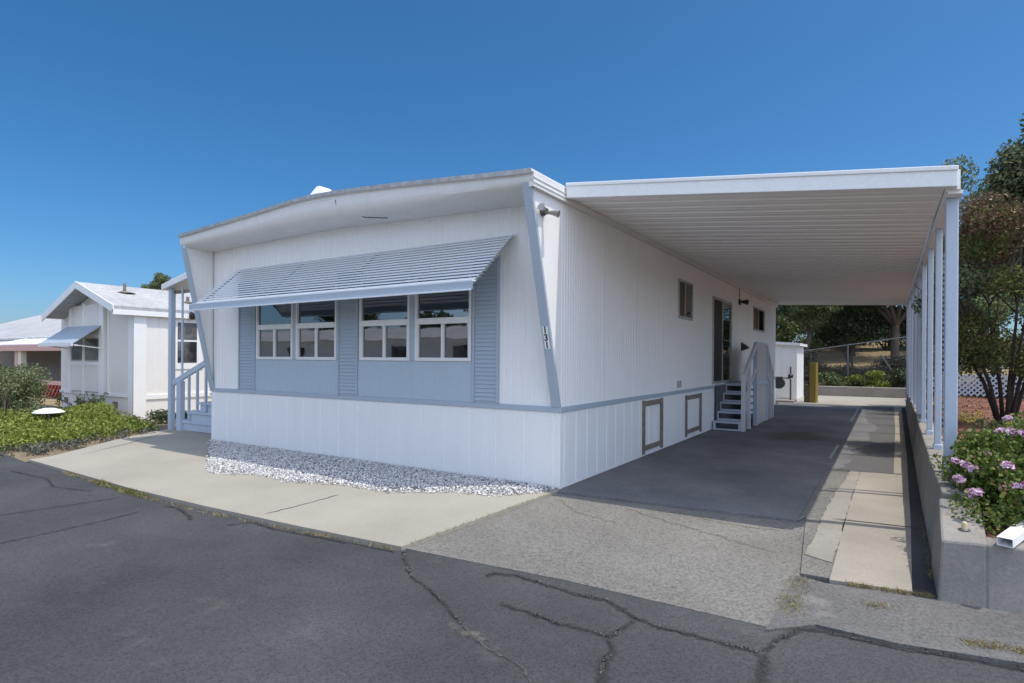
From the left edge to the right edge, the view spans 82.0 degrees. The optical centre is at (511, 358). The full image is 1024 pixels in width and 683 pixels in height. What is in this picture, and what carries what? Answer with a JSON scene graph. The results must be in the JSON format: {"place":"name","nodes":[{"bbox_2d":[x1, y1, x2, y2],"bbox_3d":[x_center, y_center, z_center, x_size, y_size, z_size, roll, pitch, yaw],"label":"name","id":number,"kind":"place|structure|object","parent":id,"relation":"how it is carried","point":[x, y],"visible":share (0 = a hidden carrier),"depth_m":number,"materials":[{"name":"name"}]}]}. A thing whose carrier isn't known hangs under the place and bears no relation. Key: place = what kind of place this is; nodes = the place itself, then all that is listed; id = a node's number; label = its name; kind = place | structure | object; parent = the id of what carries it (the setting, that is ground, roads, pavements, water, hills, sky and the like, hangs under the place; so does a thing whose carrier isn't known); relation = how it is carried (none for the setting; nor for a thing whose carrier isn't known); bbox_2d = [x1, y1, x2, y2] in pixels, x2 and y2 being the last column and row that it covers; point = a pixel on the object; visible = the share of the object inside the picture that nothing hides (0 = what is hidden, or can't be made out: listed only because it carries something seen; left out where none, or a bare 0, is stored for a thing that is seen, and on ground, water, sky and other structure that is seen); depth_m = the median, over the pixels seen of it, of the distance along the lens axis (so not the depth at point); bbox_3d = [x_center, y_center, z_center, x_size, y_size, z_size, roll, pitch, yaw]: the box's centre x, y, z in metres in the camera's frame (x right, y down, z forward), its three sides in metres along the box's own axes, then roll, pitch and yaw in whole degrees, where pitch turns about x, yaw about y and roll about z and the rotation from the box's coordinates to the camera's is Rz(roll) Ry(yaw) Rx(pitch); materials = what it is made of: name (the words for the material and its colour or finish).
{"place":"outdoors","nodes":[
{"label":"outdoors","id":0,"kind":"place"},
{"bbox_2d":[0,404,175,461],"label":"planting bed","id":1,"kind":"object","parent":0,"point":[25,458],"visible":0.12,"depth_m":9.79,"materials":[{"name":"brown soil"}]},
{"bbox_2d":[0,362,53,416],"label":"round shrub","id":2,"kind":"object","parent":1,"relation":"on","point":[19,394],"visible":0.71,"depth_m":13.04,"materials":[{"name":"green plant"}]},
{"bbox_2d":[32,408,64,420],"bbox_3d":[-9.881,1.305,12.553,0.580,0.510,0.580,0,0,32],"label":"garden lamp","id":3,"kind":"object","parent":1,"relation":"on","point":[48,412],"visible":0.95,"depth_m":12.42,"materials":[{"name":"metal"}]},
{"bbox_2d":[0,427,155,457],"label":"plants","id":4,"kind":"object","parent":1,"relation":"on","point":[40,448],"visible":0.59,"depth_m":9.81,"materials":[{"name":"green plant"}]},
{"bbox_2d":[0,402,159,451],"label":"ground cover","id":5,"kind":"object","parent":1,"relation":"on","point":[83,420],"visible":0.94,"depth_m":11.63,"materials":[{"name":"green plant"}]},
{"bbox_2d":[54,390,105,408],"bbox_3d":[-11.611,1.321,16.000,3.366,0.848,0.426,0,0,32],"label":"bedding plant","id":6,"kind":"object","parent":1,"relation":"on","point":[93,400],"visible":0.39,"depth_m":15.95,"materials":[{"name":"green plant"}]},
{"bbox_2d":[145,408,192,424],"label":"dark shrub","id":7,"kind":"object","parent":1,"relation":"on","point":[159,415],"visible":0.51,"depth_m":13.58,"materials":[{"name":"green plant"}]},
{"bbox_2d":[197,432,210,439],"bbox_3d":[-5.251,1.497,14.010,3.460,0.050,6.016,0,0,32],"label":"concrete pad","id":8,"kind":"object","parent":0,"point":[207,436],"depth_m":11.38,"materials":[{"name":"grey concrete"}]},
{"bbox_2d":[29,428,559,551],"bbox_3d":[-4.158,1.500,8.368,9.708,0.059,3.255,0,0,38],"label":"concrete pad","id":9,"kind":"object","parent":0,"point":[168,465],"visible":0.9,"depth_m":6.36,"materials":[{"name":"beige concrete"}]},
{"bbox_2d":[161,272,211,432],"bbox_3d":[-5.623,-0.258,12.457,2.437,3.488,2.250,0,0,32],"label":"porch","id":10,"kind":"object","parent":9,"relation":"on","point":[197,420],"visible":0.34,"depth_m":11.96,"materials":[{"name":"grey paint"}]},
{"bbox_2d":[205,439,556,496],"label":"gravel","id":11,"kind":"structure","parent":9,"relation":"on","point":[284,456],"depth_m":7.57,"materials":[{"name":"grey gravel"}]},
{"bbox_2d":[0,453,1023,682],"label":"street","id":12,"kind":"structure","parent":0,"point":[101,584],"depth_m":3.43,"materials":[{"name":"grey asphalt"}]},
{"bbox_2d":[92,478,151,497],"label":"curb weeds","id":13,"kind":"object","parent":12,"relation":"on","point":[140,495],"visible":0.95,"depth_m":6.65,"materials":[{"name":"green plant"}]},
{"bbox_2d":[62,471,395,549],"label":"curb weeds","id":14,"kind":"object","parent":12,"relation":"on","point":[152,498],"visible":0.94,"depth_m":5.74,"materials":[{"name":"green plant"}]},
{"bbox_2d":[766,576,1023,668],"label":"old asphalt patch","id":15,"kind":"object","parent":12,"relation":"on","point":[915,622],"visible":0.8,"depth_m":3.43,"materials":[{"name":"grey asphalt"}]},
{"bbox_2d":[774,573,818,619],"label":"joint weeds","id":16,"kind":"object","parent":15,"relation":"on","point":[797,604],"visible":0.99,"depth_m":3.73,"materials":[{"name":"green plant"}]},
{"bbox_2d":[859,599,897,612],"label":"joint weeds","id":17,"kind":"object","parent":15,"relation":"on","point":[875,605],"visible":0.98,"depth_m":3.61,"materials":[{"name":"plant"}]},
{"bbox_2d":[845,580,934,598],"bbox_3d":[2.474,1.513,3.862,0.514,0.059,0.102,0,0,25],"label":"dry grass strip","id":18,"kind":"object","parent":15,"relation":"on","point":[855,584],"visible":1,"depth_m":3.86,"materials":[{"name":"plant"}]},
{"bbox_2d":[959,636,1023,655],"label":"joint weeds","id":19,"kind":"object","parent":15,"relation":"on","point":[994,646],"visible":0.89,"depth_m":3.12,"materials":[{"name":"green plant"}]},
{"bbox_2d":[0,0,1023,342],"label":"sky","id":20,"kind":"structure","parent":0,"point":[128,127],"materials":[{"name":"blue"}]},
{"bbox_2d":[27,340,1023,662],"bbox_3d":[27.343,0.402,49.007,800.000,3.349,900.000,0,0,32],"label":"ground","id":21,"kind":"structure","parent":0,"point":[867,352],"depth_m":34.09,"materials":[{"name":"brown soil"}]},
{"bbox_2d":[0,315,61,397],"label":"pink trim home","id":22,"kind":"object","parent":21,"relation":"on","point":[20,339],"depth_m":34.73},
{"bbox_2d":[38,281,211,420],"bbox_3d":[-8.545,-0.177,21.558,4.732,3.850,13.410,0,0,32],"label":"neighbor home","id":23,"kind":"object","parent":21,"relation":"on","point":[111,341],"visible":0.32,"depth_m":16.20,"materials":[{"name":"white"}]},
{"bbox_2d":[71,339,81,360],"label":"window","id":24,"kind":"structure","parent":23,"relation":"in","point":[76,351],"depth_m":17.01,"materials":[{"name":"glass"}]},
{"bbox_2d":[85,338,98,360],"bbox_3d":[-11.807,-0.247,16.540,0.860,0.650,0.016,0,0,32],"label":"window","id":25,"kind":"structure","parent":23,"relation":"in","point":[91,354],"depth_m":16.51,"materials":[{"name":"glass"}]},
{"bbox_2d":[175,319,202,368],"bbox_3d":[-9.171,-0.406,16.615,0.026,1.400,0.930,0,0,32],"label":"window","id":26,"kind":"structure","parent":23,"relation":"in","point":[193,355],"depth_m":16.64,"materials":[{"name":"white paint"}]},
{"bbox_2d":[140,272,170,289],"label":"tree","id":27,"kind":"object","parent":21,"relation":"on","point":[159,279],"visible":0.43,"depth_m":41.63,"materials":[{"name":"green plant"}]},
{"bbox_2d":[406,494,805,626],"bbox_3d":[1.054,1.547,5.165,2.735,0.030,2.800,0,0,32],"label":"driveway apron","id":28,"kind":"object","parent":21,"relation":"on","point":[631,552],"visible":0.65,"depth_m":4.70,"materials":[{"name":"grey concrete"}]},
{"bbox_2d":[410,492,551,543],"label":"joint weeds","id":29,"kind":"object","parent":28,"relation":"on","point":[476,519],"visible":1,"depth_m":5.45,"materials":[{"name":"green plant"}]},
{"bbox_2d":[776,305,805,327],"bbox_3d":[15.081,-3.515,35.402,5.904,8.156,6.284,0,0,-11],"label":"tree","id":30,"kind":"object","parent":21,"relation":"on","point":[782,309],"visible":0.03,"depth_m":33.27,"materials":[{"name":"green plant"}]},
{"bbox_2d":[776,313,827,352],"bbox_3d":[15.495,-1.044,33.398,4.712,3.470,2.378,0,0,17],"label":"bank shrub","id":31,"kind":"object","parent":21,"relation":"on","point":[788,331],"visible":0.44,"depth_m":32.62,"materials":[{"name":"green plant"}]},
{"bbox_2d":[787,305,844,371],"bbox_3d":[15.357,-1.826,29.872,3.213,6.139,3.648,0,0,-40],"label":"tree","id":32,"kind":"object","parent":21,"relation":"on","point":[816,313],"visible":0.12,"depth_m":29.55,"materials":[{"name":"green plant"}]},
{"bbox_2d":[803,349,831,384],"bbox_3d":[14.208,0.448,27.976,2.279,1.844,1.362,0,0,32],"label":"brush","id":33,"kind":"object","parent":21,"relation":"on","point":[808,361],"visible":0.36,"depth_m":27.91,"materials":[{"name":"green plant"}]},
{"bbox_2d":[785,305,859,347],"bbox_3d":[20.368,-2.139,39.222,6.909,5.369,3.393,0,0,32],"label":"bank shrub","id":34,"kind":"object","parent":21,"relation":"on","point":[833,343],"visible":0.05,"depth_m":38.28,"materials":[{"name":"green plant"}]},
{"bbox_2d":[797,469,859,583],"bbox_3d":[3.364,1.556,6.113,0.530,0.050,4.675,0,0,32],"label":"aggregate strip","id":35,"kind":"object","parent":21,"relation":"on","point":[827,488],"visible":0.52,"depth_m":5.70,"materials":[{"name":"grey concrete"}]},
{"bbox_2d":[805,470,859,562],"bbox_3d":[3.479,1.548,6.245,0.213,0.050,4.320,0,0,33],"label":"concrete strip","id":36,"kind":"object","parent":21,"relation":"on","point":[823,545],"visible":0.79,"depth_m":5.42,"materials":[{"name":"beige concrete"}]},
{"bbox_2d":[818,371,850,385],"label":"shrub","id":37,"kind":"object","parent":21,"relation":"on","point":[831,378],"visible":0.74,"depth_m":25.92,"materials":[{"name":"green plant"}]},
{"bbox_2d":[820,306,854,356],"bbox_3d":[19.736,-3.896,34.864,8.894,7.872,5.107,0,0,32],"label":"tree","id":38,"kind":"object","parent":21,"relation":"on","point":[848,343],"depth_m":34.56,"materials":[{"name":"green plant"}]},
{"bbox_2d":[803,385,906,397],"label":"wall","id":39,"kind":"structure","parent":21,"relation":"on","point":[883,392],"depth_m":24.56,"materials":[{"name":"grey concrete"}]},
{"bbox_2d":[811,305,905,371],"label":"trees","id":40,"kind":"object","parent":21,"relation":"on","point":[843,324],"visible":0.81,"depth_m":30.69,"materials":[{"name":"green plant"}]},
{"bbox_2d":[822,363,894,386],"bbox_3d":[15.954,0.852,27.143,3.188,1.288,1.622,0,0,32],"label":"brush","id":41,"kind":"object","parent":21,"relation":"on","point":[852,372],"visible":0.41,"depth_m":27.01,"materials":[{"name":"green plant"}]},
{"bbox_2d":[846,370,891,387],"bbox_3d":[15.432,1.039,25.470,1.716,1.125,0.918,0,0,32],"label":"shrub","id":42,"kind":"object","parent":21,"relation":"on","point":[874,375],"visible":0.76,"depth_m":25.24,"materials":[{"name":"green plant"}]},
{"bbox_2d":[829,471,923,592],"bbox_3d":[3.655,1.544,5.890,0.720,0.054,4.730,0,0,32],"label":"concrete strip","id":43,"kind":"object","parent":21,"relation":"on","point":[874,547],"visible":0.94,"depth_m":5.00,"materials":[{"name":"beige concrete"}]},
{"bbox_2d":[855,305,905,350],"bbox_3d":[22.894,-2.407,35.782,7.269,4.707,2.646,0,0,32],"label":"bank shrub","id":44,"kind":"object","parent":21,"relation":"on","point":[884,346],"visible":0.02,"depth_m":35.58,"materials":[{"name":"green plant"}]},
{"bbox_2d":[869,355,905,387],"bbox_3d":[17.548,0.657,26.823,2.448,1.710,1.763,0,0,32],"label":"brush","id":45,"kind":"object","parent":21,"relation":"on","point":[895,362],"visible":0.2,"depth_m":26.87,"materials":[{"name":"green plant"}]},
{"bbox_2d":[894,407,907,474],"bbox_3d":[8.857,1.578,13.470,0.205,0.050,13.618,0,0,33],"label":"concrete edging","id":46,"kind":"object","parent":21,"relation":"on","point":[900,461],"visible":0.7,"depth_m":10.26,"materials":[{"name":"beige concrete"}]},
{"bbox_2d":[804,331,1004,386],"bbox_3d":[16.380,0.080,25.144,8.655,2.840,0.201,0,0,32],"label":"chain link fence","id":47,"kind":"object","parent":21,"relation":"on","point":[847,359],"visible":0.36,"depth_m":25.96,"materials":[{"name":"metal"}]},
{"bbox_2d":[883,367,933,387],"bbox_3d":[16.807,0.902,24.620,1.282,1.153,2.113,0,0,-34],"label":"shrub","id":48,"kind":"object","parent":21,"relation":"on","point":[898,377],"visible":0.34,"depth_m":24.88,"materials":[{"name":"green plant"}]},
{"bbox_2d":[869,245,964,374],"bbox_3d":[19.131,-2.796,29.572,5.215,7.560,4.970,0,0,18],"label":"tree","id":49,"kind":"object","parent":21,"relation":"on","point":[892,318],"depth_m":29.27,"materials":[{"name":"brown plant"}]},
{"bbox_2d":[901,407,936,597],"bbox_3d":[7.691,1.576,11.423,0.180,0.050,18.324,0,0,33],"label":"asphalt gutter","id":50,"kind":"object","parent":21,"relation":"on","point":[921,581],"visible":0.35,"depth_m":5.05,"materials":[{"name":"black asphalt"}]},
{"bbox_2d":[919,518,932,579],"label":"wall weeds","id":51,"kind":"object","parent":50,"relation":"on","point":[928,562],"depth_m":4.60,"materials":[{"name":"green plant"}]},
{"bbox_2d":[885,299,964,354],"bbox_3d":[21.284,-1.185,29.994,4.195,3.711,2.884,0,0,32],"label":"bank shrub","id":52,"kind":"object","parent":21,"relation":"on","point":[903,327],"visible":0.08,"depth_m":29.79,"materials":[{"name":"green plant"}]},
{"bbox_2d":[905,396,1023,613],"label":"retaining wall","id":53,"kind":"structure","parent":21,"relation":"on","point":[976,567],"depth_m":3.71,"materials":[{"name":"concrete"}]},
{"bbox_2d":[566,165,962,472],"bbox_3d":[6.418,-0.486,12.419,3.828,2.990,15.835,0,0,32],"label":"carport","id":54,"kind":"object","parent":53,"relation":"on","point":[860,237],"visible":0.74,"depth_m":7.09,"materials":[{"name":"white paint"}]},
{"bbox_2d":[941,253,944,440],"bbox_3d":[4.781,-0.121,6.502,0.056,2.116,0.056,0,0,32],"label":"twisted rod","id":55,"kind":"object","parent":53,"relation":"on","point":[943,266],"visible":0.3,"depth_m":6.50,"materials":[{"name":"paint"}]},
{"bbox_2d":[958,521,970,531],"bbox_3d":[2.941,1.100,3.827,0.068,0.084,0.066,0,0,32],"label":"candle stub","id":56,"kind":"object","parent":53,"relation":"on","point":[964,526],"visible":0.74,"depth_m":3.82,"materials":[{"name":"wax"}]},
{"bbox_2d":[996,520,1023,547],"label":"downspout","id":57,"kind":"object","parent":53,"relation":"on","point":[1011,537],"visible":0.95,"depth_m":3.61,"materials":[{"name":"white paint"}]},
{"bbox_2d":[943,191,1023,333],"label":"tree","id":58,"kind":"object","parent":21,"relation":"on","point":[963,196],"visible":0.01,"depth_m":30.33,"materials":[{"name":"green plant"}]},
{"bbox_2d":[557,402,877,522],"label":"driveway","id":59,"kind":"structure","parent":0,"point":[778,464],"depth_m":8.24,"materials":[{"name":"concrete"}]},
{"bbox_2d":[178,168,777,488],"bbox_3d":[1.633,-0.495,14.880,7.329,4.010,16.785,0,0,32],"label":"mobile home","id":60,"kind":"object","parent":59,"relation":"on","point":[529,325],"visible":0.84,"depth_m":8.15,"materials":[{"name":"white metal"}]},
{"bbox_2d":[256,287,292,359],"bbox_3d":[-3.856,-0.565,9.580,0.940,1.158,0.078,0,0,32],"label":"window","id":61,"kind":"structure","parent":60,"relation":"in","point":[274,323],"depth_m":9.58,"materials":[{"name":"white glass"}]},
{"bbox_2d":[295,283,337,359],"bbox_3d":[-2.997,-0.559,9.035,0.935,1.158,0.078,0,0,32],"label":"window","id":62,"kind":"structure","parent":60,"relation":"in","point":[316,322],"depth_m":9.02,"materials":[{"name":"clear glass"}]},
{"bbox_2d":[359,276,409,360],"bbox_3d":[-1.788,-0.552,8.268,0.962,1.158,0.078,0,0,32],"label":"window","id":63,"kind":"structure","parent":60,"relation":"in","point":[383,321],"depth_m":8.26,"materials":[{"name":"clear glass"}]},
{"bbox_2d":[415,270,472,360],"bbox_3d":[-0.902,-0.547,7.706,0.938,1.158,0.078,0,0,32],"label":"window","id":64,"kind":"structure","parent":60,"relation":"in","point":[443,321],"depth_m":7.69,"materials":[{"name":"clear glass"}]},
{"bbox_2d":[678,279,692,320],"bbox_3d":[3.232,-1.085,10.993,0.052,0.710,0.920,0,0,32],"label":"side window","id":65,"kind":"structure","parent":60,"relation":"in","point":[685,289],"depth_m":10.95,"materials":[{"name":"glass"}]},
{"bbox_2d":[712,296,731,383],"bbox_3d":[4.803,-0.401,13.464,0.085,1.900,1.820,0,0,32],"label":"sliding door","id":66,"kind":"structure","parent":60,"relation":"in","point":[721,308],"depth_m":13.41,"materials":[{"name":"glass"}]},
{"bbox_2d":[753,306,764,332],"bbox_3d":[7.269,-1.136,17.356,0.052,0.680,1.770,0,0,32],"label":"side window","id":67,"kind":"structure","parent":60,"relation":"in","point":[758,314],"depth_m":17.29,"materials":[{"name":"glass"}]},
{"bbox_2d":[713,342,773,431],"bbox_3d":[5.631,0.574,14.106,0.655,1.920,3.882,0,0,32],"label":"stair","id":68,"kind":"object","parent":59,"relation":"on","point":[733,402],"visible":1,"depth_m":13.48,"materials":[{"name":"grey paint"}]},
{"bbox_2d":[829,445,838,457],"bbox_3d":[5.333,1.526,9.734,0.045,0.001,1.700,0,0,33],"label":"painted line","id":69,"kind":"object","parent":59,"relation":"on","point":[834,451],"visible":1,"depth_m":9.67,"materials":[{"name":"white paint"}]},
{"bbox_2d":[850,406,860,421],"bbox_3d":[9.913,1.554,16.954,0.045,0.001,6.000,0,0,32],"label":"painted line","id":70,"kind":"object","parent":59,"relation":"on","point":[851,420],"visible":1,"depth_m":16.34,"materials":[{"name":"white paint"}]},
{"bbox_2d":[804,385,808,401],"bbox_3d":[10.650,1.265,21.254,0.174,0.640,0.170,0,0,39],"label":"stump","id":71,"kind":"object","parent":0,"point":[806,393],"visible":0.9,"depth_m":21.19,"materials":[{"name":"brown wood"}]},
{"bbox_2d":[775,395,905,406],"bbox_3d":[9.865,1.588,24.267,21.000,0.040,5.700,0,0,32],"label":"back pad","id":72,"kind":"object","parent":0,"point":[870,401],"depth_m":21.85,"materials":[{"name":"concrete"}]},
{"bbox_2d":[775,399,796,402],"bbox_3d":[9.734,1.544,21.567,1.170,0.090,0.800,0,0,32],"label":"meter base","id":73,"kind":"object","parent":72,"relation":"on","point":[786,400],"visible":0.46,"depth_m":21.13,"materials":[{"name":"beige concrete"}]},
{"bbox_2d":[775,374,792,399],"bbox_3d":[9.789,1.050,21.528,0.900,1.020,0.190,0,0,32],"label":"gas meter","id":74,"kind":"object","parent":73,"relation":"on","point":[779,382],"visible":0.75,"depth_m":21.42,"materials":[{"name":"metal"}]},
{"bbox_2d":[775,342,806,398],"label":"shed","id":75,"kind":"structure","parent":72,"relation":"on","point":[789,358],"depth_m":22.89,"materials":[{"name":"white paint"}]},
{"bbox_2d":[782,349,791,397],"bbox_3d":[10.653,0.560,22.838,0.350,1.890,0.065,0,0,32],"label":"door","id":76,"kind":"structure","parent":75,"relation":"in","point":[786,353],"depth_m":22.84,"materials":[{"name":"white paint"}]},
{"bbox_2d":[809,363,817,402],"bbox_3d":[10.814,0.866,21.098,0.190,1.440,0.226,0,0,-42],"label":"bollard","id":77,"kind":"object","parent":72,"relation":"on","point":[813,388],"visible":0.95,"depth_m":21.04,"materials":[{"name":"yellow metal"}]},
{"bbox_2d":[836,406,894,473],"bbox_3d":[8.414,1.580,13.747,1.020,0.050,13.620,0,0,32],"label":"grey asphalt strip","id":78,"kind":"object","parent":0,"point":[876,455],"visible":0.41,"depth_m":10.21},
{"bbox_2d":[926,381,1023,540],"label":"mulch bed","id":79,"kind":"object","parent":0,"point":[986,410],"visible":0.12,"depth_m":11.71,"materials":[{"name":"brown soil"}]},
{"bbox_2d":[926,396,963,413],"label":"flowering plant","id":80,"kind":"object","parent":79,"relation":"on","point":[962,397],"visible":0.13,"depth_m":11.19,"materials":[{"name":"green plant"}]},
{"bbox_2d":[911,191,1023,424],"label":"plum tree","id":81,"kind":"object","parent":79,"relation":"on","point":[995,222],"visible":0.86,"depth_m":9.35,"materials":[{"name":"green plant"}]},
{"bbox_2d":[926,293,1023,398],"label":"ivy hedge","id":82,"kind":"object","parent":79,"relation":"on","point":[1001,305],"visible":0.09,"depth_m":15.39,"materials":[{"name":"green plant"}]},
{"bbox_2d":[926,366,1023,396],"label":"lattice fence","id":83,"kind":"object","parent":79,"relation":"on","point":[973,383],"visible":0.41,"depth_m":15.02,"materials":[{"name":"paint"}]},
{"bbox_2d":[927,154,1023,388],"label":"dusty tree","id":84,"kind":"object","parent":79,"relation":"on","point":[965,276],"visible":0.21,"depth_m":17.40,"materials":[{"name":"green plant"}]},
{"bbox_2d":[929,411,1023,533],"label":"geranium bush","id":85,"kind":"object","parent":79,"relation":"on","point":[989,463],"visible":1,"depth_m":4.25,"materials":[{"name":"green plant"}]},
{"bbox_2d":[958,410,1015,432],"bbox_3d":[6.585,0.897,8.155,0.668,0.359,0.544,0,0,32],"label":"flowering plant","id":86,"kind":"object","parent":79,"relation":"on","point":[975,420],"visible":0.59,"depth_m":8.24,"materials":[{"name":"green plant"}]},
{"bbox_2d":[983,113,1023,235],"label":"oak tree","id":87,"kind":"object","parent":79,"relation":"on","point":[1011,172],"visible":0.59,"depth_m":16.66,"materials":[{"name":"green plant"}]}
]}

